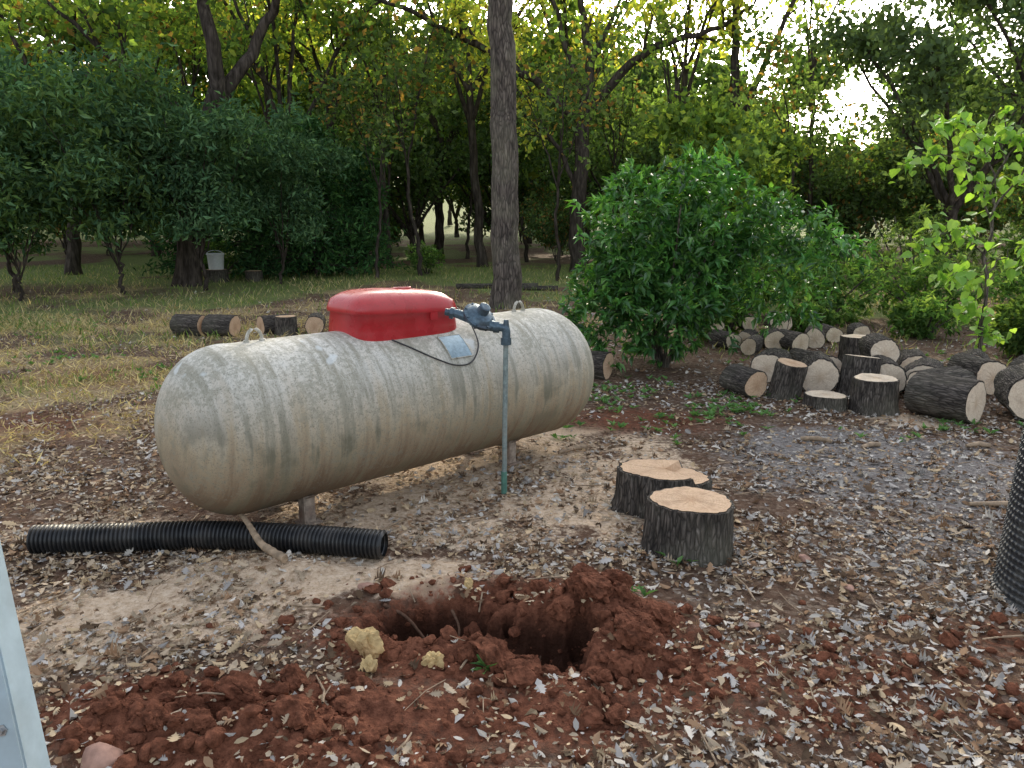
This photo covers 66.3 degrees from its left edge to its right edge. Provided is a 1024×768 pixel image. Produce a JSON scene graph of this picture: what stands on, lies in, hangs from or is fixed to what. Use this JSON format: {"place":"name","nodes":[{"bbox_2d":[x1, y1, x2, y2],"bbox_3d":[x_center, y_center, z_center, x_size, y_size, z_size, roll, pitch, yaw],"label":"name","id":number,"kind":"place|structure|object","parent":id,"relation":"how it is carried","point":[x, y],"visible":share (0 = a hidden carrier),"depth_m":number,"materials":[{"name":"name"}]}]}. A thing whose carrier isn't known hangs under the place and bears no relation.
{"place":"outdoors","nodes":[
{"label":"outdoors","id":0,"kind":"place"},
{"bbox_2d":[0,262,1015,479],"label":"grass","id":1,"kind":"structure","parent":0,"point":[43,319],"depth_m":13.35,"materials":[{"name":"plant"}]},
{"bbox_2d":[0,192,1023,767],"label":"ground","id":2,"kind":"structure","parent":0,"point":[566,638],"depth_m":4.38,"materials":[{"name":"soil"}]},
{"bbox_2d":[0,541,50,767],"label":"metal post","id":3,"kind":"object","parent":2,"relation":"on","point":[22,742],"visible":1,"depth_m":1.54,"materials":[{"name":"metal"}]},
{"bbox_2d":[0,30,126,292],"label":"bay sapling","id":4,"kind":"object","parent":2,"relation":"on","point":[9,66],"visible":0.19,"depth_m":18.87,"materials":[{"name":"green plant"}]},
{"bbox_2d":[0,111,137,300],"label":"bay sapling","id":5,"kind":"object","parent":2,"relation":"on","point":[13,203],"visible":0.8,"depth_m":17.15,"materials":[{"name":"green plant"}]},
{"bbox_2d":[0,0,196,274],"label":"oak tree","id":6,"kind":"object","parent":2,"relation":"on","point":[42,28],"visible":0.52,"depth_m":24.86,"materials":[{"name":"green plant"}]},
{"bbox_2d":[80,742,122,767],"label":"stone","id":7,"kind":"object","parent":2,"relation":"on","point":[99,755],"visible":0.87,"depth_m":2.73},
{"bbox_2d":[0,39,214,294],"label":"bay sapling","id":8,"kind":"object","parent":2,"relation":"on","point":[132,204],"visible":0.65,"depth_m":17.67,"materials":[{"name":"green plant"}]},
{"bbox_2d":[34,0,235,255],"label":"oak tree","id":9,"kind":"object","parent":2,"relation":"on","point":[200,80],"visible":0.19,"depth_m":34.78,"materials":[{"name":"green plant"}]},
{"bbox_2d":[21,0,316,286],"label":"oak tree","id":10,"kind":"object","parent":2,"relation":"on","point":[188,270],"visible":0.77,"depth_m":20.51,"materials":[{"name":"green plant"}]},
{"bbox_2d":[123,0,229,106],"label":"oak tree","id":11,"kind":"object","parent":2,"relation":"on","point":[194,74],"visible":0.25,"depth_m":29.77,"materials":[{"name":"green plant"}]},
{"bbox_2d":[127,88,240,279],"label":"cedar tree","id":12,"kind":"object","parent":2,"relation":"on","point":[170,263],"visible":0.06,"depth_m":25.27,"materials":[{"name":"green plant"}]},
{"bbox_2d":[169,314,204,335],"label":"firewood log","id":13,"kind":"object","parent":2,"relation":"on","point":[179,324],"visible":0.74,"depth_m":12.62,"materials":[{"name":"brown wood"}]},
{"bbox_2d":[64,71,320,290],"bbox_3d":[-7.535,-5.048,19.902,5.083,5.444,4.974,0,12,0],"label":"bay sapling","id":14,"kind":"object","parent":2,"relation":"on","point":[212,205],"visible":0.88,"depth_m":18.91,"materials":[{"name":"green plant"}]},
{"bbox_2d":[26,520,387,559],"bbox_3d":[-1.727,0.888,4.504,2.039,0.171,0.269,0,12,2],"label":"corrugated drain pipe","id":15,"kind":"object","parent":2,"relation":"on","point":[236,535],"visible":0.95,"depth_m":4.46,"materials":[{"name":"plastic"}]},
{"bbox_2d":[201,314,240,336],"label":"firewood log","id":16,"kind":"object","parent":2,"relation":"on","point":[223,325],"visible":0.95,"depth_m":12.53,"materials":[{"name":"brown wood"}]},
{"bbox_2d":[202,236,248,278],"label":"shrub","id":17,"kind":"object","parent":2,"relation":"on","point":[228,260],"visible":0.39,"depth_m":24.05,"materials":[{"name":"green plant"}]},
{"bbox_2d":[176,0,313,245],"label":"oak tree","id":18,"kind":"object","parent":2,"relation":"on","point":[285,36],"visible":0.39,"depth_m":27.77,"materials":[{"name":"green plant"}]},
{"bbox_2d":[205,114,319,279],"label":"cedar tree","id":19,"kind":"object","parent":2,"relation":"on","point":[252,247],"visible":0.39,"depth_m":23.97,"materials":[{"name":"green plant"}]},
{"bbox_2d":[238,513,287,562],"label":"dry branch","id":20,"kind":"object","parent":2,"relation":"on","point":[276,554],"visible":0.95,"depth_m":4.29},
{"bbox_2d":[121,0,419,123],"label":"oak tree","id":21,"kind":"object","parent":2,"relation":"on","point":[275,85],"visible":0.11,"depth_m":39.30,"materials":[{"name":"green plant"}]},
{"bbox_2d":[256,314,287,333],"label":"firewood log","id":22,"kind":"object","parent":2,"relation":"on","point":[265,324],"visible":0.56,"depth_m":12.75,"materials":[{"name":"brown wood"}]},
{"bbox_2d":[274,315,298,336],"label":"firewood log","id":23,"kind":"object","parent":2,"relation":"on","point":[284,324],"visible":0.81,"depth_m":12.57,"materials":[{"name":"brown wood"}]},
{"bbox_2d":[156,0,419,272],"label":"oak tree","id":24,"kind":"object","parent":2,"relation":"on","point":[233,48],"visible":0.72,"depth_m":25.93,"materials":[{"name":"green plant"}]},
{"bbox_2d":[206,112,371,283],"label":"bay sapling","id":25,"kind":"object","parent":2,"relation":"on","point":[291,157],"visible":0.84,"depth_m":21.52,"materials":[{"name":"green plant"}]},
{"bbox_2d":[197,0,415,255],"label":"oak tree","id":26,"kind":"object","parent":2,"relation":"on","point":[308,44],"visible":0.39,"depth_m":28.96,"materials":[{"name":"green plant"}]},
{"bbox_2d":[233,108,390,278],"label":"cedar tree","id":27,"kind":"object","parent":2,"relation":"on","point":[320,257],"visible":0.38,"depth_m":24.74,"materials":[{"name":"green plant"}]},
{"bbox_2d":[304,312,325,333],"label":"firewood log","id":28,"kind":"object","parent":2,"relation":"on","point":[314,322],"visible":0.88,"depth_m":12.69,"materials":[{"name":"brown wood"}]},
{"bbox_2d":[260,76,427,251],"bbox_3d":[-8.831,-9.485,35.296,12.468,7.836,9.966,8,14,32],"label":"live oak tree","id":29,"kind":"object","parent":2,"relation":"on","point":[344,128],"visible":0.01,"depth_m":31.22,"materials":[{"name":"green plant"}]},
{"bbox_2d":[290,32,430,278],"bbox_3d":[-4.450,-6.784,23.509,4.072,7.346,4.249,0,12,-1],"label":"oak tree","id":30,"kind":"object","parent":2,"relation":"on","point":[325,99],"visible":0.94,"depth_m":23.24,"materials":[{"name":"green plant"}]},
{"bbox_2d":[313,139,413,275],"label":"cedar tree","id":31,"kind":"object","parent":2,"relation":"on","point":[364,201],"visible":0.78,"depth_m":25.92,"materials":[{"name":"green plant"}]},
{"bbox_2d":[345,626,384,659],"bbox_3d":[-0.657,1.157,3.472,0.128,0.163,0.175,-7,14,-30],"label":"rock","id":32,"kind":"object","parent":2,"relation":"on","point":[365,642],"visible":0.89,"depth_m":3.43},
{"bbox_2d":[311,0,435,267],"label":"oak tree","id":33,"kind":"object","parent":2,"relation":"on","point":[386,212],"visible":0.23,"depth_m":29.35,"materials":[{"name":"green plant"}]},
{"bbox_2d":[154,286,593,524],"bbox_3d":[-0.740,0.037,5.561,3.400,1.456,1.026,-11,17,-43],"label":"propane tank","id":34,"kind":"object","parent":2,"relation":"on","point":[372,383],"visible":0.95,"depth_m":4.85,"materials":[{"name":"metal"}]},
{"bbox_2d":[280,81,491,258],"bbox_3d":[-4.932,-9.935,36.511,10.519,8.271,13.161,-7,14,-28],"label":"live oak tree","id":35,"kind":"object","parent":2,"relation":"on","point":[424,173],"visible":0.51,"depth_m":34.21,"materials":[{"name":"green plant"}]},
{"bbox_2d":[299,0,474,262],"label":"oak tree","id":36,"kind":"object","parent":2,"relation":"on","point":[369,63],"visible":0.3,"depth_m":30.38,"materials":[{"name":"green plant"}]},
{"bbox_2d":[320,0,489,275],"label":"oak tree","id":37,"kind":"object","parent":2,"relation":"on","point":[449,54],"visible":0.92,"depth_m":23.87,"materials":[{"name":"green plant"}]},
{"bbox_2d":[404,240,445,273],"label":"shrub","id":38,"kind":"object","parent":2,"relation":"on","point":[428,258],"visible":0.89,"depth_m":26.42,"materials":[{"name":"green plant"}]},
{"bbox_2d":[264,0,594,256],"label":"oak tree","id":39,"kind":"object","parent":2,"relation":"on","point":[439,231],"visible":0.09,"depth_m":38.90,"materials":[{"name":"green plant"}]},
{"bbox_2d":[396,10,533,258],"bbox_3d":[-2.790,-11.856,37.371,6.509,11.769,6.743,6,14,27],"label":"oak tree","id":40,"kind":"object","parent":2,"relation":"on","point":[452,92],"visible":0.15,"depth_m":36.97,"materials":[{"name":"green plant"}]},
{"bbox_2d":[385,0,551,266],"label":"oak tree","id":41,"kind":"object","parent":2,"relation":"on","point":[470,109],"visible":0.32,"depth_m":29.39,"materials":[{"name":"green plant"}]},
{"bbox_2d":[444,302,510,493],"bbox_3d":[-0.229,0.145,5.370,0.450,1.415,0.214,0,12,0],"label":"gas regulator riser","id":42,"kind":"object","parent":2,"relation":"on","point":[478,316],"visible":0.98,"depth_m":5.23,"materials":[{"name":"metal"}]},
{"bbox_2d":[390,125,589,236],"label":"live oak tree","id":43,"kind":"object","parent":2,"relation":"on","point":[486,150],"visible":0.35,"depth_m":39.01,"materials":[{"name":"green plant"}]},
{"bbox_2d":[486,0,521,308],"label":"oak tree","id":44,"kind":"object","parent":2,"relation":"on","point":[506,289],"visible":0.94,"depth_m":15.90,"materials":[{"name":"brown plant"}]},
{"bbox_2d":[425,0,582,261],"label":"oak tree","id":45,"kind":"object","parent":2,"relation":"on","point":[519,121],"visible":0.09,"depth_m":32.97,"materials":[{"name":"green plant"}]},
{"bbox_2d":[0,290,1023,767],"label":"leaf litter","id":46,"kind":"object","parent":2,"relation":"on","point":[38,666],"visible":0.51,"depth_m":4.12,"materials":[{"name":"plant"}]},
{"bbox_2d":[0,384,1023,767],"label":"twigs","id":47,"kind":"object","parent":2,"relation":"on","point":[868,444],"visible":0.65,"depth_m":4.40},
{"bbox_2d":[0,316,1023,673],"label":"weeds","id":48,"kind":"object","parent":2,"relation":"on","point":[698,412],"visible":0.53,"depth_m":7.76,"materials":[{"name":"green plant"}]},
{"bbox_2d":[3,0,1023,250],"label":"distant forest","id":49,"kind":"object","parent":2,"relation":"on","point":[709,76],"visible":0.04,"depth_m":43.89,"materials":[{"name":"green plant"}]},
{"bbox_2d":[3,112,1023,263],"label":"forest undergrowth","id":50,"kind":"object","parent":2,"relation":"on","point":[537,218],"visible":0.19,"depth_m":30.56,"materials":[{"name":"green plant"}]},
{"bbox_2d":[40,562,1023,767],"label":"soil clods","id":51,"kind":"object","parent":2,"relation":"on","point":[635,632],"visible":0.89,"depth_m":3.21,"materials":[{"name":"soil"}]},
{"bbox_2d":[319,0,773,272],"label":"oak tree","id":52,"kind":"object","parent":2,"relation":"on","point":[578,178],"visible":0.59,"depth_m":26.01,"materials":[{"name":"green plant"}]},
{"bbox_2d":[477,0,646,280],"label":"oak tree","id":53,"kind":"object","parent":2,"relation":"on","point":[561,79],"visible":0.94,"depth_m":21.89,"materials":[{"name":"green plant"}]},
{"bbox_2d":[515,0,645,164],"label":"oak tree","id":54,"kind":"object","parent":2,"relation":"on","point":[576,50],"visible":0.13,"depth_m":33.65,"materials":[{"name":"green plant"}]},
{"bbox_2d":[591,350,613,379],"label":"firewood log","id":55,"kind":"object","parent":2,"relation":"on","point":[602,371],"visible":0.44,"depth_m":9.26,"materials":[{"name":"brown wood"}]},
{"bbox_2d":[528,2,694,215],"bbox_3d":[3.446,-9.330,29.867,5.713,9.777,5.437,-10,16,-38],"label":"oak tree","id":56,"kind":"object","parent":2,"relation":"on","point":[617,116],"visible":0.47,"depth_m":29.40,"materials":[{"name":"green plant"}]},
{"bbox_2d":[524,66,793,237],"bbox_3d":[5.154,-8.785,32.292,12.468,7.835,9.966,10,16,40],"label":"live oak tree","id":57,"kind":"object","parent":2,"relation":"on","point":[594,181],"visible":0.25,"depth_m":30.73,"materials":[{"name":"green plant"}]},
{"bbox_2d":[610,459,712,518],"bbox_3d":[0.999,0.710,5.168,0.642,0.327,0.565,11,17,43],"label":"tree stump","id":58,"kind":"object","parent":2,"relation":"on","point":[638,481],"visible":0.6,"depth_m":5.06,"materials":[{"name":"brown wood"}]},
{"bbox_2d":[608,0,726,185],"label":"oak tree","id":59,"kind":"object","parent":2,"relation":"on","point":[664,23],"visible":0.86,"depth_m":24.51,"materials":[{"name":"green plant"}]},
{"bbox_2d":[640,486,734,566],"bbox_3d":[1.030,0.834,4.545,0.546,0.355,0.489,9,15,37],"label":"tree stump","id":60,"kind":"object","parent":2,"relation":"on","point":[691,523],"visible":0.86,"depth_m":4.37,"materials":[{"name":"brown wood"}]},
{"bbox_2d":[631,0,763,157],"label":"oak tree","id":61,"kind":"object","parent":2,"relation":"on","point":[690,17],"visible":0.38,"depth_m":28.39,"materials":[{"name":"green plant"}]},
{"bbox_2d":[629,82,784,222],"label":"oak sapling","id":62,"kind":"object","parent":2,"relation":"on","point":[680,122],"visible":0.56,"depth_m":18.52,"materials":[{"name":"green plant"}]},
{"bbox_2d":[673,282,762,341],"bbox_3d":[3.214,-1.181,12.238,1.406,1.231,1.459,-7,14,-31],"label":"shrub","id":63,"kind":"object","parent":2,"relation":"on","point":[731,322],"visible":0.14,"depth_m":12.06,"materials":[{"name":"green plant"}]},
{"bbox_2d":[558,136,881,373],"bbox_3d":[2.519,-1.580,9.807,4.125,2.884,2.352,0,12,0],"label":"magnolia bush","id":64,"kind":"object","parent":2,"relation":"on","point":[666,260],"visible":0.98,"depth_m":9.36,"materials":[{"name":"green plant"}]},
{"bbox_2d":[708,329,741,348],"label":"firewood log","id":65,"kind":"object","parent":2,"relation":"on","point":[719,338],"visible":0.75,"depth_m":11.40,"materials":[{"name":"brown wood"}]},
{"bbox_2d":[598,81,853,227],"bbox_3d":[9.503,-8.600,33.066,11.083,6.965,8.858,-4,13,-16],"label":"live oak tree","id":66,"kind":"object","parent":2,"relation":"on","point":[769,115],"visible":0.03,"depth_m":29.86,"materials":[{"name":"green plant"}]},
{"bbox_2d":[680,242,787,316],"bbox_3d":[4.280,-1.987,15.037,1.725,1.509,2.110,-10,16,-40],"label":"shrub","id":67,"kind":"object","parent":2,"relation":"on","point":[767,297],"visible":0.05,"depth_m":14.71,"materials":[{"name":"green plant"}]},
{"bbox_2d":[719,363,767,397],"bbox_3d":[2.516,-0.030,8.541,0.308,0.314,0.466,-4,13,-20],"label":"firewood log","id":68,"kind":"object","parent":2,"relation":"on","point":[738,378],"visible":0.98,"depth_m":8.38,"materials":[{"name":"brown wood"}]},
{"bbox_2d":[676,118,820,268],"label":"oak sapling","id":69,"kind":"object","parent":2,"relation":"on","point":[772,174],"visible":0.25,"depth_m":20.68,"materials":[{"name":"green plant"}]},
{"bbox_2d":[740,334,762,354],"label":"firewood log","id":70,"kind":"object","parent":2,"relation":"on","point":[752,344],"visible":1,"depth_m":10.95,"materials":[{"name":"brown wood"}]},
{"bbox_2d":[750,348,792,382],"bbox_3d":[3.075,-0.221,9.277,0.394,0.353,0.515,7,14,29],"label":"firewood log","id":71,"kind":"object","parent":2,"relation":"on","point":[765,360],"visible":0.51,"depth_m":9.08,"materials":[{"name":"brown wood"}]},
{"bbox_2d":[760,327,784,348],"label":"firewood log","id":72,"kind":"object","parent":2,"relation":"on","point":[773,337],"visible":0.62,"depth_m":11.32,"materials":[{"name":"brown wood"}]},
{"bbox_2d":[706,0,846,272],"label":"oak tree","id":73,"kind":"object","parent":2,"relation":"on","point":[734,61],"visible":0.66,"depth_m":25.44,"materials":[{"name":"green plant"}]},
{"bbox_2d":[766,358,807,400],"bbox_3d":[2.935,-0.027,8.371,0.392,0.435,0.422,8,18,-2],"label":"firewood log","id":74,"kind":"object","parent":2,"relation":"on","point":[787,379],"visible":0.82,"depth_m":8.22,"materials":[{"name":"brown wood"}]},
{"bbox_2d":[779,329,808,350],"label":"firewood log","id":75,"kind":"object","parent":2,"relation":"on","point":[792,339],"visible":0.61,"depth_m":11.15,"materials":[{"name":"brown wood"}]},
{"bbox_2d":[716,0,879,229],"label":"oak tree","id":76,"kind":"object","parent":2,"relation":"on","point":[785,59],"visible":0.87,"depth_m":23.36,"materials":[{"name":"green plant"}]},
{"bbox_2d":[804,325,825,348],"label":"firewood log","id":77,"kind":"object","parent":2,"relation":"on","point":[817,339],"visible":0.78,"depth_m":11.51,"materials":[{"name":"brown wood"}]},
{"bbox_2d":[781,296,850,332],"bbox_3d":[4.977,-1.106,13.002,1.225,0.725,0.822,0,12,0],"label":"shrub","id":78,"kind":"object","parent":2,"relation":"on","point":[830,312],"visible":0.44,"depth_m":12.88,"materials":[{"name":"green plant"}]},
{"bbox_2d":[768,0,866,237],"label":"oak tree","id":79,"kind":"object","parent":2,"relation":"on","point":[813,65],"visible":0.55,"depth_m":27.71,"materials":[{"name":"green plant"}]},
{"bbox_2d":[800,351,840,391],"bbox_3d":[3.415,-0.133,8.758,0.413,0.418,0.515,3,13,15],"label":"firewood log","id":80,"kind":"object","parent":2,"relation":"on","point":[823,372],"visible":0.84,"depth_m":8.52,"materials":[{"name":"brown wood"}]},
{"bbox_2d":[802,390,847,411],"bbox_3d":[3.178,0.187,7.961,0.428,0.175,0.477,-6,13,-25],"label":"tree stump","id":81,"kind":"object","parent":2,"relation":"on","point":[822,399],"visible":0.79,"depth_m":7.83,"materials":[{"name":"brown wood"}]},
{"bbox_2d":[765,242,897,323],"bbox_3d":[5.714,-1.781,13.957,2.075,1.606,2.406,6,14,26],"label":"shrub","id":82,"kind":"object","parent":2,"relation":"on","point":[856,281],"visible":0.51,"depth_m":13.72,"materials":[{"name":"green plant"}]},
{"bbox_2d":[838,334,864,360],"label":"firewood log","id":83,"kind":"object","parent":2,"relation":"on","point":[848,344],"visible":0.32,"depth_m":10.02,"materials":[{"name":"brown wood"}]},
{"bbox_2d":[835,354,881,395],"bbox_3d":[3.763,-0.068,8.493,0.482,0.476,0.524,6,6,-1],"label":"firewood log","id":84,"kind":"object","parent":2,"relation":"on","point":[852,366],"visible":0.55,"depth_m":8.37,"materials":[{"name":"brown wood"}]},
{"bbox_2d":[770,119,960,254],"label":"live oak tree","id":85,"kind":"object","parent":2,"relation":"on","point":[828,179],"visible":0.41,"depth_m":27.78,"materials":[{"name":"green plant"}]},
{"bbox_2d":[848,373,899,416],"bbox_3d":[3.596,0.120,7.804,0.490,0.386,0.536,0,12,0],"label":"tree stump","id":86,"kind":"object","parent":2,"relation":"on","point":[872,394],"visible":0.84,"depth_m":7.61,"materials":[{"name":"brown wood"}]},
{"bbox_2d":[872,355,906,392],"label":"firewood log","id":87,"kind":"object","parent":2,"relation":"on","point":[890,366],"visible":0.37,"depth_m":8.35,"materials":[{"name":"brown wood"}]},
{"bbox_2d":[858,333,900,361],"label":"firewood log","id":88,"kind":"object","parent":87,"relation":"on","point":[871,344],"visible":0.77,"depth_m":8.83,"materials":[{"name":"brown wood"}]},
{"bbox_2d":[792,0,1023,282],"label":"live oak tree","id":89,"kind":"object","parent":2,"relation":"on","point":[885,45],"visible":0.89,"depth_m":20.67,"materials":[{"name":"green plant"}]},
{"bbox_2d":[897,348,925,367],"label":"firewood log","id":90,"kind":"object","parent":2,"relation":"on","point":[907,356],"visible":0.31,"depth_m":9.01,"materials":[{"name":"brown wood"}]},
{"bbox_2d":[882,290,961,339],"bbox_3d":[6.488,-1.079,12.460,1.196,0.845,1.061,0,12,0],"label":"shrub","id":91,"kind":"object","parent":2,"relation":"on","point":[927,319],"visible":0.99,"depth_m":12.30,"materials":[{"name":"green plant"}]},
{"bbox_2d":[846,197,999,300],"bbox_3d":[8.861,-2.764,16.645,2.091,2.334,2.897,-8,15,-34],"label":"shrub","id":92,"kind":"object","parent":2,"relation":"on","point":[897,229],"visible":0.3,"depth_m":16.55,"materials":[{"name":"green plant"}]},
{"bbox_2d":[904,357,943,390],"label":"firewood log","id":93,"kind":"object","parent":2,"relation":"on","point":[923,363],"visible":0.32,"depth_m":8.41,"materials":[{"name":"brown wood"}]},
{"bbox_2d":[853,243,1018,327],"bbox_3d":[7.566,-1.778,14.165,2.777,1.586,1.989,5,13,21],"label":"shrub","id":94,"kind":"object","parent":2,"relation":"on","point":[909,279],"visible":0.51,"depth_m":14.09,"materials":[{"name":"green plant"}]},
{"bbox_2d":[905,366,976,387],"bbox_3d":[4.423,0.043,8.063,0.615,0.401,0.395,-6,13,-24],"label":"firewood log","id":95,"kind":"object","parent":2,"relation":"on","point":[957,371],"visible":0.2,"depth_m":8.02,"materials":[{"name":"brown wood"}]},
{"bbox_2d":[904,371,985,423],"bbox_3d":[4.147,0.135,7.510,0.471,0.446,0.564,-9,15,-37],"label":"firewood log","id":96,"kind":"object","parent":2,"relation":"on","point":[939,396],"visible":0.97,"depth_m":7.36,"materials":[{"name":"brown wood"}]},
{"bbox_2d":[888,105,1023,351],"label":"redbud sapling","id":97,"kind":"object","parent":2,"relation":"on","point":[1006,134],"visible":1,"depth_m":9.76,"materials":[{"name":"green plant"}]},
{"bbox_2d":[914,0,1023,187],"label":"live oak tree","id":98,"kind":"object","parent":2,"relation":"on","point":[963,8],"visible":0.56,"depth_m":21.05,"materials":[{"name":"green plant"}]},
{"bbox_2d":[947,352,1006,394],"bbox_3d":[5.189,-0.116,8.720,0.432,0.397,0.518,-1,12,-5],"label":"firewood log","id":99,"kind":"object","parent":2,"relation":"on","point":[986,370],"visible":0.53,"depth_m":8.48,"materials":[{"name":"brown wood"}]},
{"bbox_2d":[973,197,1023,288],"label":"shrub","id":100,"kind":"object","parent":2,"relation":"on","point":[1012,243],"visible":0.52,"depth_m":16.93,"materials":[{"name":"green plant"}]},
{"bbox_2d":[988,293,1023,357],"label":"shrub","id":101,"kind":"object","parent":2,"relation":"on","point":[1008,318],"visible":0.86,"depth_m":10.62,"materials":[{"name":"green plant"}]},
{"bbox_2d":[989,423,1023,613],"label":"compost bin","id":102,"kind":"object","parent":2,"relation":"on","point":[1008,575],"visible":0.99,"depth_m":3.93,"materials":[{"name":"black plastic"}]},
{"bbox_2d":[991,253,1023,313],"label":"shrub","id":103,"kind":"object","parent":2,"relation":"on","point":[1014,287],"visible":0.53,"depth_m":14.30,"materials":[{"name":"green plant"}]},
{"bbox_2d":[993,362,1023,419],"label":"firewood log","id":104,"kind":"object","parent":2,"relation":"on","point":[1008,381],"visible":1,"depth_m":7.35,"materials":[{"name":"brown wood"}]},
{"bbox_2d":[2,0,1023,153],"label":"sky","id":105,"kind":"structure","parent":0,"point":[862,86],"materials":[{"name":"white"}]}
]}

